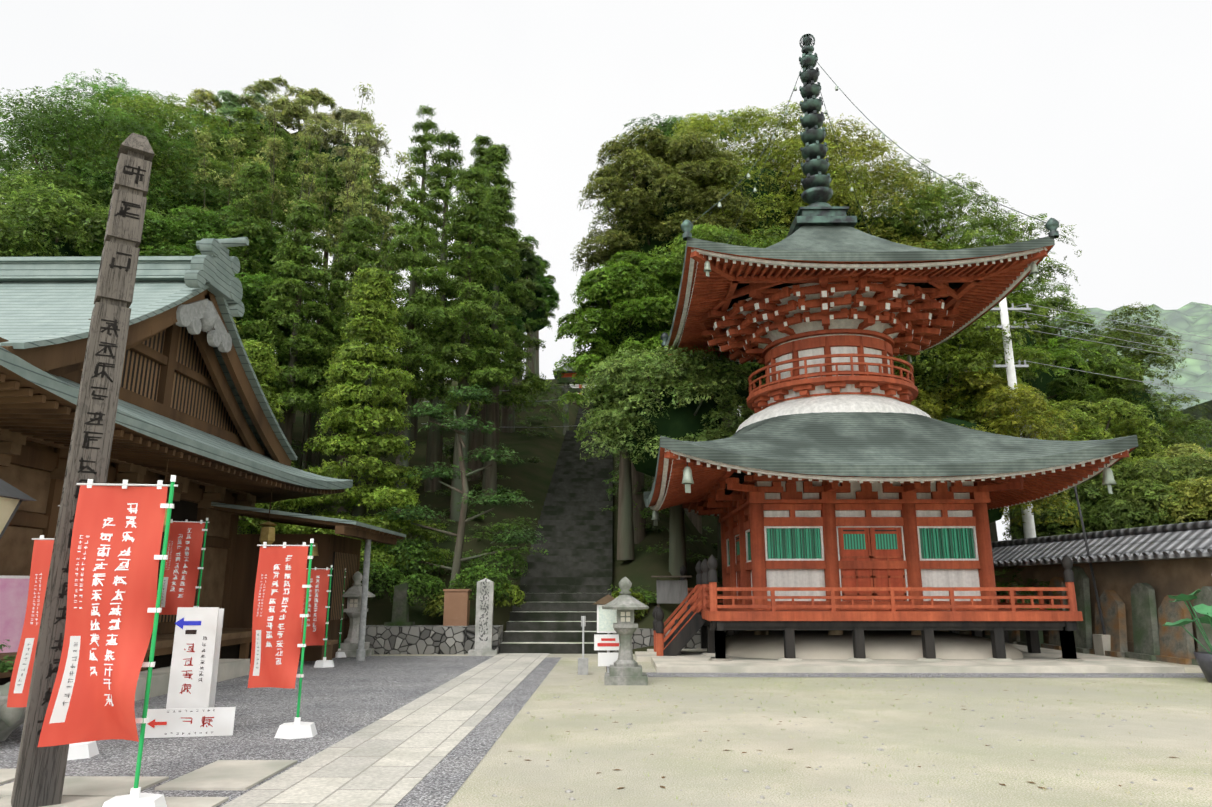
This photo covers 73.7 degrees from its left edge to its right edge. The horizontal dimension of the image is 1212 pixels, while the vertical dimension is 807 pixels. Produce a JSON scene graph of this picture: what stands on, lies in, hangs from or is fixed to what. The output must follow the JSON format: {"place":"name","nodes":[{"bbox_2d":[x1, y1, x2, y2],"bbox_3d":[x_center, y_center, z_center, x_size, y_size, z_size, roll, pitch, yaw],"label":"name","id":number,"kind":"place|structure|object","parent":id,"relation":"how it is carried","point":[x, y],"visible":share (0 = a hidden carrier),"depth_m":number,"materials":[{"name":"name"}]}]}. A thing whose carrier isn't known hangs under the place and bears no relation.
{"place":"outdoors","nodes":[
{"label":"outdoors","id":0,"kind":"place"},
{"bbox_2d":[221,653,549,806],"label":"stone path","id":1,"kind":"structure","parent":0,"point":[394,758],"depth_m":8.25,"materials":[{"name":"grey stone"}]},
{"bbox_2d":[243,379,738,653],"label":"hill terrain","id":2,"kind":"structure","parent":0,"point":[531,481],"depth_m":32.67,"materials":[{"name":"green plant"}]},
{"bbox_2d":[500,393,612,653],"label":"stone stairs","id":3,"kind":"structure","parent":2,"relation":"on","point":[565,583],"depth_m":27.47,"materials":[{"name":"grey stone"}]},
{"bbox_2d":[553,365,588,394],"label":"building","id":4,"kind":"structure","parent":2,"relation":"on","point":[569,372],"depth_m":81.96,"materials":[{"name":"red wood"}]},
{"bbox_2d":[557,377,594,434],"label":"stone gate","id":5,"kind":"structure","parent":2,"relation":"on","point":[566,381],"depth_m":51.83,"materials":[{"name":"grey stone"}]},
{"bbox_2d":[0,69,1211,672],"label":"forest","id":6,"kind":"object","parent":2,"relation":"on","point":[1170,483],"depth_m":32.30,"materials":[{"name":"green plant"}]},
{"bbox_2d":[0,120,1209,529],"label":"foliage","id":7,"kind":"object","parent":6,"relation":"attached to","point":[676,420],"visible":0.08,"depth_m":35.40,"materials":[{"name":"green plant"}]},
{"bbox_2d":[651,576,691,612],"bbox_3d":[1.816,5.428,22.138,1.100,1.380,0.400,-2,-13,8],"label":"notice board","id":8,"kind":"object","parent":2,"relation":"on","point":[673,591],"visible":0.73,"depth_m":22.17,"materials":[{"name":"grey wood"}]},
{"bbox_2d":[0,0,1211,540],"label":"sky","id":9,"kind":"structure","parent":0,"point":[1095,116],"materials":[{"name":"white"}]},
{"bbox_2d":[371,654,1211,806],"bbox_3d":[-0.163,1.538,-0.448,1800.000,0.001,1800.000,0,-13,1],"label":"courtyard","id":10,"kind":"structure","parent":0,"point":[534,782],"depth_m":8.64,"materials":[{"name":"beige sand"}]},
{"bbox_2d":[0,760,296,806],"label":"stepping slabs","id":11,"kind":"structure","parent":10,"relation":"on","point":[99,791],"depth_m":6.75,"materials":[{"name":"stone"}]},
{"bbox_2d":[0,479,36,538],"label":"lantern","id":12,"kind":"object","parent":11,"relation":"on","point":[12,498],"visible":1,"depth_m":6.52,"materials":[{"name":"paper"}]},
{"bbox_2d":[11,133,154,806],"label":"memorial post","id":13,"kind":"object","parent":11,"relation":"on","point":[39,777],"visible":0.85,"depth_m":6.73,"materials":[{"name":"brown wood"}]},
{"bbox_2d":[38,475,177,806],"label":"nobori banner","id":14,"kind":"object","parent":11,"relation":"on","point":[114,610],"visible":1,"depth_m":6.09,"materials":[{"name":"fabric"}]},
{"bbox_2d":[0,237,405,700],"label":"temple hall","id":15,"kind":"structure","parent":10,"relation":"on","point":[195,415],"depth_m":15.28,"materials":[{"name":"brown wood"}]},
{"bbox_2d":[0,575,29,652],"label":"poster stand","id":16,"kind":"object","parent":15,"relation":"on","point":[14,590],"depth_m":11.49,"materials":[{"name":"pink paper"}]},
{"bbox_2d":[468,578,497,655],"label":"stone pillar","id":17,"kind":"structure","parent":10,"relation":"on","point":[484,616],"depth_m":20.44,"materials":[{"name":"stone"}]},
{"bbox_2d":[365,625,738,653],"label":"rubble walls","id":18,"kind":"structure","parent":10,"relation":"on","point":[423,639],"depth_m":20.70,"materials":[{"name":"grey stone"}]},
{"bbox_2d":[384,582,414,625],"bbox_3d":[-5.490,5.382,21.607,0.700,1.170,0.450,0,-13,1],"label":"stone monument","id":19,"kind":"object","parent":18,"relation":"on","point":[400,612],"visible":0.79,"depth_m":21.51,"materials":[{"name":"grey stone"}]},
{"bbox_2d":[443,589,471,625],"bbox_3d":[-3.989,5.451,21.627,0.680,0.945,0.460,0,-13,1],"label":"utility cabinet","id":20,"kind":"object","parent":18,"relation":"on","point":[456,607],"visible":0.91,"depth_m":21.43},
{"bbox_2d":[578,616,587,674],"bbox_3d":[-0.447,4.737,15.854,0.200,1.100,0.200,0,-13,1],"label":"sign post","id":21,"kind":"object","parent":10,"relation":"on","point":[582,665],"visible":1,"depth_m":15.69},
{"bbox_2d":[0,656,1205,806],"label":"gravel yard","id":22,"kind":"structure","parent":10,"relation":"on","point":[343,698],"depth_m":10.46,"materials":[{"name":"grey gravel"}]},
{"bbox_2d":[0,682,25,741],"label":"stone","id":23,"kind":"object","parent":22,"relation":"on","point":[12,719],"visible":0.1,"depth_m":8.46,"materials":[{"name":"stone"}]},
{"bbox_2d":[7,535,98,759],"bbox_3d":[-5.475,2.399,8.151,0.868,2.190,0.440,2,-13,-9],"label":"nobori banner","id":24,"kind":"object","parent":22,"relation":"on","point":[19,687],"visible":0.31,"depth_m":8.13,"materials":[{"name":"fabric"}]},
{"bbox_2d":[159,518,208,614],"bbox_3d":[-7.418,3.087,14.290,0.868,2.130,0.440,5,-14,-19],"label":"nobori banner","id":25,"kind":"object","parent":22,"relation":"on","point":[182,562],"visible":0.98,"depth_m":14.34,"materials":[{"name":"fabric"}]},
{"bbox_2d":[144,607,235,737],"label":"goshuin sign boards","id":26,"kind":"object","parent":22,"relation":"on","point":[190,710],"visible":1,"depth_m":9.34,"materials":[{"name":"white wood"}]},
{"bbox_2d":[248,539,316,738],"bbox_3d":[-3.682,2.663,9.296,0.828,2.190,0.440,1,-13,-5],"label":"nobori banner","id":27,"kind":"object","parent":22,"relation":"on","point":[278,603],"visible":1,"depth_m":9.31,"materials":[{"name":"fabric"}]},
{"bbox_2d":[301,565,333,667],"bbox_3d":[-6.232,4.569,17.417,0.868,2.130,0.440,3,-13,-14],"label":"nobori banner","id":28,"kind":"object","parent":22,"relation":"on","point":[319,598],"visible":0.71,"depth_m":17.42,"materials":[{"name":"fabric"}]},
{"bbox_2d":[335,568,346,657],"bbox_3d":[-6.754,5.153,19.947,0.868,2.130,0.440,2,-13,-9],"label":"nobori banner","id":29,"kind":"object","parent":22,"relation":"on","point":[339,654],"visible":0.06,"depth_m":19.83,"materials":[{"name":"fabric"}]},
{"bbox_2d":[337,571,374,656],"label":"stone lantern","id":30,"kind":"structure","parent":22,"relation":"on","point":[349,645],"depth_m":20.13,"materials":[{"name":"stone"}]},
{"bbox_2d":[593,594,619,671],"bbox_3d":[0.043,4.306,14.922,0.600,1.520,0.200,0,-13,1],"label":"signboard","id":31,"kind":"object","parent":10,"relation":"on","point":[606,620],"visible":0.65,"depth_m":14.88,"materials":[{"name":"white plastic"}]},
{"bbox_2d":[602,577,648,684],"bbox_3d":[0.348,4.037,14.468,0.852,1.839,0.746,0,-13,1],"label":"stone lantern","id":32,"kind":"object","parent":10,"relation":"on","point":[625,668],"visible":1,"depth_m":14.28,"materials":[{"name":"stone"}]},
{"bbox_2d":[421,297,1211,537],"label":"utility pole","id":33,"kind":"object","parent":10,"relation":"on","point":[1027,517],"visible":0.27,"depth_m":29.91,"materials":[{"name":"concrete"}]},
{"bbox_2d":[492,672,1207,806],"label":"pebbles","id":34,"kind":"object","parent":10,"relation":"on","point":[846,787],"visible":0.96,"depth_m":9.67,"materials":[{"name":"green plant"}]},
{"bbox_2d":[635,34,1184,672],"bbox_3d":[6.093,-2.463,23.094,10.730,18.507,10.400,0,-13,1],"label":"pagoda","id":35,"kind":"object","parent":10,"relation":"on","point":[843,490],"visible":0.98,"depth_m":19.06,"materials":[{"name":"red painted wood"},{"name":"white plaster"},{"name":"copper"}]},
{"bbox_2d":[939,520,1211,651],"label":"boundary wall","id":36,"kind":"structure","parent":10,"relation":"on","point":[1163,561],"depth_m":20.22,"materials":[{"name":"tile"}]},
{"bbox_2d":[964,566,1211,665],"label":"standing stones","id":37,"kind":"object","parent":10,"relation":"on","point":[1162,643],"visible":0.48,"depth_m":19.55,"materials":[{"name":"grey stone"}]},
{"bbox_2d":[1074,486,1110,655],"bbox_3d":[12.615,4.006,20.918,0.473,4.802,0.400,0,-13,1],"label":"pole","id":38,"kind":"object","parent":10,"relation":"on","point":[1102,643],"visible":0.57,"depth_m":20.59,"materials":[{"name":"metal"}]},
{"bbox_2d":[1163,574,1211,682],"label":"lotus pot","id":39,"kind":"object","parent":10,"relation":"on","point":[1204,660],"visible":1,"depth_m":14.47,"materials":[{"name":"ceramic"}]},
{"bbox_2d":[1033,302,1211,450],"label":"hill terrain","id":40,"kind":"structure","parent":0,"point":[1193,318],"depth_m":259.92,"materials":[{"name":"green plant"}]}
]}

